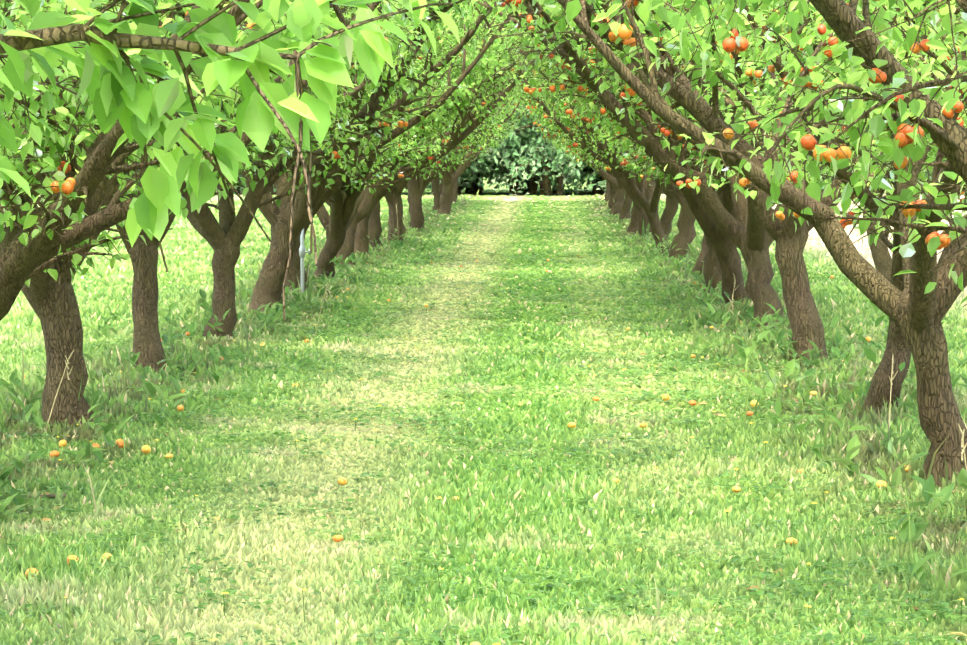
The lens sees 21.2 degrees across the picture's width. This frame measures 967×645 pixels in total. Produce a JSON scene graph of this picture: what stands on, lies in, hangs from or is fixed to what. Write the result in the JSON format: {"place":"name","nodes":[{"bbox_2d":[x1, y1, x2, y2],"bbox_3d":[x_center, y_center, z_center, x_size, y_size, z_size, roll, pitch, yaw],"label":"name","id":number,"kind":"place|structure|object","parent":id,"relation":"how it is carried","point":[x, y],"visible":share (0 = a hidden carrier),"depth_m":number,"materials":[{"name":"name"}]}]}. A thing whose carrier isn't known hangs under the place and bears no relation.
{"place":"outdoors","nodes":[
{"label":"outdoors","id":0,"kind":"place"},
{"bbox_2d":[0,174,966,644],"bbox_3d":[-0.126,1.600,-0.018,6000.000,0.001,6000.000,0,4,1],"label":"ground","id":1,"kind":"structure","parent":0,"point":[588,192],"depth_m":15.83,"materials":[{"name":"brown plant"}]},
{"bbox_2d":[0,0,94,161],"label":"leaves","id":2,"kind":"object","parent":1,"relation":"on","point":[32,7],"visible":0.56,"depth_m":7.91,"materials":[{"name":"green plant"}]},
{"bbox_2d":[0,0,398,320],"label":"apricot tree","id":3,"kind":"object","parent":1,"relation":"on","point":[44,234],"visible":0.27,"depth_m":10.89,"materials":[{"name":"green plant"}]},
{"bbox_2d":[0,0,402,431],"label":"apricot tree","id":4,"kind":"object","parent":1,"relation":"on","point":[52,301],"visible":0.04,"depth_m":14.63,"materials":[{"name":"green plant"}]},
{"bbox_2d":[3,0,434,374],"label":"apricot tree","id":5,"kind":"object","parent":1,"relation":"on","point":[147,343],"visible":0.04,"depth_m":18.34,"materials":[{"name":"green plant"}]},
{"bbox_2d":[241,185,275,194],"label":"windbreak tree","id":6,"kind":"object","parent":1,"relation":"on","point":[271,189],"depth_m":97.20,"materials":[{"name":"green plant"}]},
{"bbox_2d":[119,0,440,341],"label":"apricot tree","id":7,"kind":"object","parent":1,"relation":"on","point":[224,237],"visible":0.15,"depth_m":21.69,"materials":[{"name":"green plant"}]},
{"bbox_2d":[299,228,312,292],"bbox_3d":[-1.884,-0.669,26.938,0.209,1.192,0.070,0,4,1],"label":"irrigation riser","id":8,"kind":"object","parent":1,"relation":"on","point":[302,251],"visible":0.48,"depth_m":26.92,"materials":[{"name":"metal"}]},
{"bbox_2d":[181,0,505,313],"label":"apricot tree","id":9,"kind":"object","parent":1,"relation":"on","point":[267,289],"visible":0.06,"depth_m":25.05,"materials":[{"name":"green plant"}]},
{"bbox_2d":[257,22,475,277],"bbox_3d":[-1.879,-2.477,31.464,3.497,4.342,4.821,3,6,-1],"label":"apricot tree","id":10,"kind":"object","parent":1,"relation":"on","point":[336,222],"visible":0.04,"depth_m":31.23,"materials":[{"name":"green plant"}]},
{"bbox_2d":[29,303,722,497],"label":"dead twigs","id":11,"kind":"object","parent":1,"relation":"on","point":[53,495],"depth_m":11.93,"materials":[{"name":"brown wood"}]},
{"bbox_2d":[239,0,513,291],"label":"apricot tree","id":12,"kind":"object","parent":1,"relation":"on","point":[452,55],"visible":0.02,"depth_m":27.84,"materials":[{"name":"green plant"}]},
{"bbox_2d":[325,0,539,265],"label":"apricot tree","id":13,"kind":"object","parent":1,"relation":"on","point":[465,96],"visible":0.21,"depth_m":35.40,"materials":[{"name":"green plant"}]},
{"bbox_2d":[348,0,537,254],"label":"apricot tree","id":14,"kind":"object","parent":1,"relation":"on","point":[361,244],"visible":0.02,"depth_m":38.45,"materials":[{"name":"green plant"}]},
{"bbox_2d":[368,2,520,249],"bbox_3d":[-1.932,-3.782,41.363,5.138,5.729,5.700,2,4,25],"label":"apricot tree","id":15,"kind":"object","parent":1,"relation":"on","point":[374,227],"depth_m":41.14,"materials":[{"name":"green plant"}]},
{"bbox_2d":[388,1,513,234],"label":"apricot tree","id":16,"kind":"object","parent":1,"relation":"on","point":[389,223],"depth_m":48.74,"materials":[{"name":"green plant"}]},
{"bbox_2d":[384,15,523,241],"bbox_3d":[-1.648,-3.773,44.664,4.663,5.263,5.169,1,4,8],"label":"apricot tree","id":17,"kind":"object","parent":1,"relation":"on","point":[393,197],"visible":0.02,"depth_m":44.66,"materials":[{"name":"green plant"}]},
{"bbox_2d":[429,166,483,193],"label":"windbreak tree","id":18,"kind":"object","parent":1,"relation":"on","point":[480,185],"depth_m":96.65,"materials":[{"name":"green plant"}]},
{"bbox_2d":[407,18,521,228],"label":"apricot tree","id":19,"kind":"object","parent":1,"relation":"on","point":[416,213],"depth_m":52.47,"materials":[{"name":"green plant"}]},
{"bbox_2d":[405,1,523,213],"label":"apricot tree","id":20,"kind":"object","parent":1,"relation":"on","point":[462,154],"depth_m":55.23,"materials":[{"name":"green plant"}]},
{"bbox_2d":[420,82,512,212],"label":"apricot tree","id":21,"kind":"object","parent":1,"relation":"on","point":[424,183],"visible":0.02,"depth_m":58.62,"materials":[{"name":"green plant"}]},
{"bbox_2d":[430,100,503,171],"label":"apricot tree","id":22,"kind":"object","parent":1,"relation":"on","point":[471,146],"visible":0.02,"depth_m":61.90,"materials":[{"name":"green plant"}]},
{"bbox_2d":[24,257,911,644],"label":"fallen apricots","id":23,"kind":"object","parent":1,"relation":"on","point":[146,449],"visible":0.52,"depth_m":13.56,"materials":[{"name":"orange food"}]},
{"bbox_2d":[431,106,504,209],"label":"apricot tree","id":24,"kind":"object","parent":1,"relation":"on","point":[435,182],"depth_m":69.23,"materials":[{"name":"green plant"}]},
{"bbox_2d":[401,94,544,194],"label":"windbreak tree","id":25,"kind":"object","parent":1,"relation":"on","point":[473,169],"visible":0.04,"depth_m":96.66,"materials":[{"name":"green plant"}]},
{"bbox_2d":[452,128,498,173],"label":"apricot tree","id":26,"kind":"object","parent":1,"relation":"on","point":[455,165],"depth_m":72.89,"materials":[{"name":"green plant"}]},
{"bbox_2d":[426,7,526,194],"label":"windbreak tree","id":27,"kind":"object","parent":1,"relation":"on","point":[441,183],"depth_m":96.41,"materials":[{"name":"green plant"}]},
{"bbox_2d":[437,92,519,213],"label":"apricot tree","id":28,"kind":"object","parent":1,"relation":"on","point":[449,179],"depth_m":66.54,"materials":[{"name":"green plant"}]},
{"bbox_2d":[0,205,966,644],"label":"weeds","id":29,"kind":"object","parent":1,"relation":"on","point":[744,351],"visible":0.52,"depth_m":14.33,"materials":[{"name":"green plant"}]},
{"bbox_2d":[456,120,510,198],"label":"apricot tree","id":30,"kind":"object","parent":1,"relation":"on","point":[481,156],"depth_m":83.13,"materials":[{"name":"green plant"}]},
{"bbox_2d":[461,173,506,192],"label":"windbreak tree","id":31,"kind":"object","parent":1,"relation":"on","point":[482,180],"depth_m":103.52,"materials":[{"name":"green plant"}]},
{"bbox_2d":[449,94,526,205],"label":"apricot tree","id":32,"kind":"object","parent":1,"relation":"on","point":[500,132],"visible":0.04,"depth_m":75.70,"materials":[{"name":"green plant"}]},
{"bbox_2d":[452,90,534,201],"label":"apricot tree","id":33,"kind":"object","parent":1,"relation":"on","point":[472,159],"depth_m":79.90,"materials":[{"name":"green plant"}]},
{"bbox_2d":[464,145,539,193],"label":"windbreak tree","id":34,"kind":"object","parent":1,"relation":"on","point":[475,188],"depth_m":100.23,"materials":[{"name":"green plant"}]},
{"bbox_2d":[482,169,521,189],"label":"windbreak tree","id":35,"kind":"object","parent":1,"relation":"on","point":[499,184],"depth_m":110.39,"materials":[{"name":"green plant"}]},
{"bbox_2d":[462,104,596,194],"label":"windbreak tree","id":36,"kind":"object","parent":1,"relation":"on","point":[533,187],"depth_m":98.25,"materials":[{"name":"green plant"}]},
{"bbox_2d":[474,147,589,192],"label":"windbreak tree","id":37,"kind":"object","parent":1,"relation":"on","point":[529,181],"depth_m":103.03,"materials":[{"name":"green plant"}]},
{"bbox_2d":[475,101,592,195],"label":"windbreak tree","id":38,"kind":"object","parent":1,"relation":"on","point":[559,158],"visible":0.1,"depth_m":95.36,"materials":[{"name":"green plant"}]},
{"bbox_2d":[495,96,593,194],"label":"windbreak tree","id":39,"kind":"object","parent":1,"relation":"on","point":[539,144],"visible":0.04,"depth_m":96.89,"materials":[{"name":"green plant"}]},
{"bbox_2d":[509,118,600,194],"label":"windbreak tree","id":40,"kind":"object","parent":1,"relation":"on","point":[596,186],"depth_m":98.26,"materials":[{"name":"green plant"}]},
{"bbox_2d":[515,84,625,214],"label":"apricot tree","id":41,"kind":"object","parent":1,"relation":"on","point":[618,196],"visible":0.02,"depth_m":64.84,"materials":[{"name":"green plant"}]},
{"bbox_2d":[511,82,631,219],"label":"apricot tree","id":42,"kind":"object","parent":1,"relation":"on","point":[625,209],"depth_m":60.84,"materials":[{"name":"green plant"}]},
{"bbox_2d":[542,145,605,194],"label":"windbreak tree","id":43,"kind":"object","parent":1,"relation":"on","point":[602,192],"depth_m":98.33,"materials":[{"name":"green plant"}]},
{"bbox_2d":[496,13,655,235],"bbox_3d":[2.695,-3.827,47.197,5.586,5.032,4.868,3,5,39],"label":"apricot tree","id":44,"kind":"object","parent":1,"relation":"on","point":[640,211],"visible":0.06,"depth_m":47.14,"materials":[{"name":"green plant"}]},
{"bbox_2d":[506,34,646,233],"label":"apricot tree","id":45,"kind":"object","parent":1,"relation":"on","point":[633,226],"visible":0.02,"depth_m":50.28,"materials":[{"name":"green plant"}]},
{"bbox_2d":[545,121,613,200],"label":"apricot tree","id":46,"kind":"object","parent":1,"relation":"on","point":[607,194],"depth_m":82.47,"materials":[{"name":"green plant"}]},
{"bbox_2d":[544,125,616,204],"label":"apricot tree","id":47,"kind":"object","parent":1,"relation":"on","point":[574,155],"depth_m":75.55,"materials":[{"name":"green plant"}]},
{"bbox_2d":[500,24,669,252],"bbox_3d":[2.571,-3.115,39.898,4.586,4.574,4.579,-5,6,-33],"label":"apricot tree","id":48,"kind":"object","parent":1,"relation":"on","point":[650,206],"visible":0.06,"depth_m":39.89,"materials":[{"name":"green plant"}]},
{"bbox_2d":[519,13,678,240],"bbox_3d":[3.082,-3.768,44.079,4.990,5.310,5.012,0,5,26],"label":"apricot tree","id":49,"kind":"object","parent":1,"relation":"on","point":[670,210],"depth_m":43.89,"materials":[{"name":"green plant"}]},
{"bbox_2d":[591,157,616,208],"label":"apricot tree","id":50,"kind":"object","parent":1,"relation":"on","point":[613,190],"depth_m":71.39,"materials":[{"name":"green plant"}]},
{"bbox_2d":[506,5,716,260],"bbox_3d":[3.087,-3.280,36.425,5.177,5.370,5.961,3,5,39],"label":"apricot tree","id":51,"kind":"object","parent":1,"relation":"on","point":[685,235],"visible":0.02,"depth_m":36.55,"materials":[{"name":"green plant"}]},
{"bbox_2d":[571,165,663,194],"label":"windbreak tree","id":52,"kind":"object","parent":1,"relation":"on","point":[601,184],"depth_m":95.72,"materials":[{"name":"green plant"}]},
{"bbox_2d":[509,3,762,288],"bbox_3d":[2.692,-2.840,29.503,5.834,5.415,5.071,0,4,5],"label":"apricot tree","id":53,"kind":"object","parent":1,"relation":"on","point":[711,266],"depth_m":29.70,"materials":[{"name":"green plant"}]},
{"bbox_2d":[591,93,721,273],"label":"apricot tree","id":54,"kind":"object","parent":1,"relation":"on","point":[698,266],"depth_m":32.93,"materials":[{"name":"green plant"}]},
{"bbox_2d":[465,0,909,302],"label":"apricot tree","id":55,"kind":"object","parent":1,"relation":"on","point":[726,252],"visible":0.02,"depth_m":26.33,"materials":[{"name":"green plant"}]},
{"bbox_2d":[496,0,947,332],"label":"apricot tree","id":56,"kind":"object","parent":1,"relation":"on","point":[745,232],"visible":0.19,"depth_m":23.01,"materials":[{"name":"green plant"}]},
{"bbox_2d":[542,0,966,486],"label":"apricot tree","id":57,"kind":"object","parent":1,"relation":"on","point":[914,312],"visible":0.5,"depth_m":12.31,"materials":[{"name":"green plant"}]},
{"bbox_2d":[549,0,961,366],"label":"apricot tree","id":58,"kind":"object","parent":1,"relation":"on","point":[806,324],"visible":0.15,"depth_m":19.32,"materials":[{"name":"green plant"}]},
{"bbox_2d":[566,0,966,306],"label":"apricot tree","id":59,"kind":"object","parent":1,"relation":"on","point":[897,86],"visible":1,"depth_m":8.70,"materials":[{"name":"green plant"}]},
{"bbox_2d":[641,0,966,414],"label":"apricot tree","id":60,"kind":"object","parent":1,"relation":"on","point":[898,349],"visible":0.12,"depth_m":15.35,"materials":[{"name":"green plant"}]},
{"bbox_2d":[819,153,890,189],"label":"windbreak tree","id":61,"kind":"object","parent":1,"relation":"on","point":[822,187],"depth_m":94.93,"materials":[{"name":"green plant"}]},
{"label":"apricot tree","id":62,"kind":"object","parent":1,"relation":"on","visible":0},
{"bbox_2d":[0,0,459,320],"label":"apricot limb","id":63,"kind":"object","parent":62,"relation":"attached to","point":[292,109],"visible":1,"depth_m":3.97,"materials":[{"name":"green plant"}]}
]}

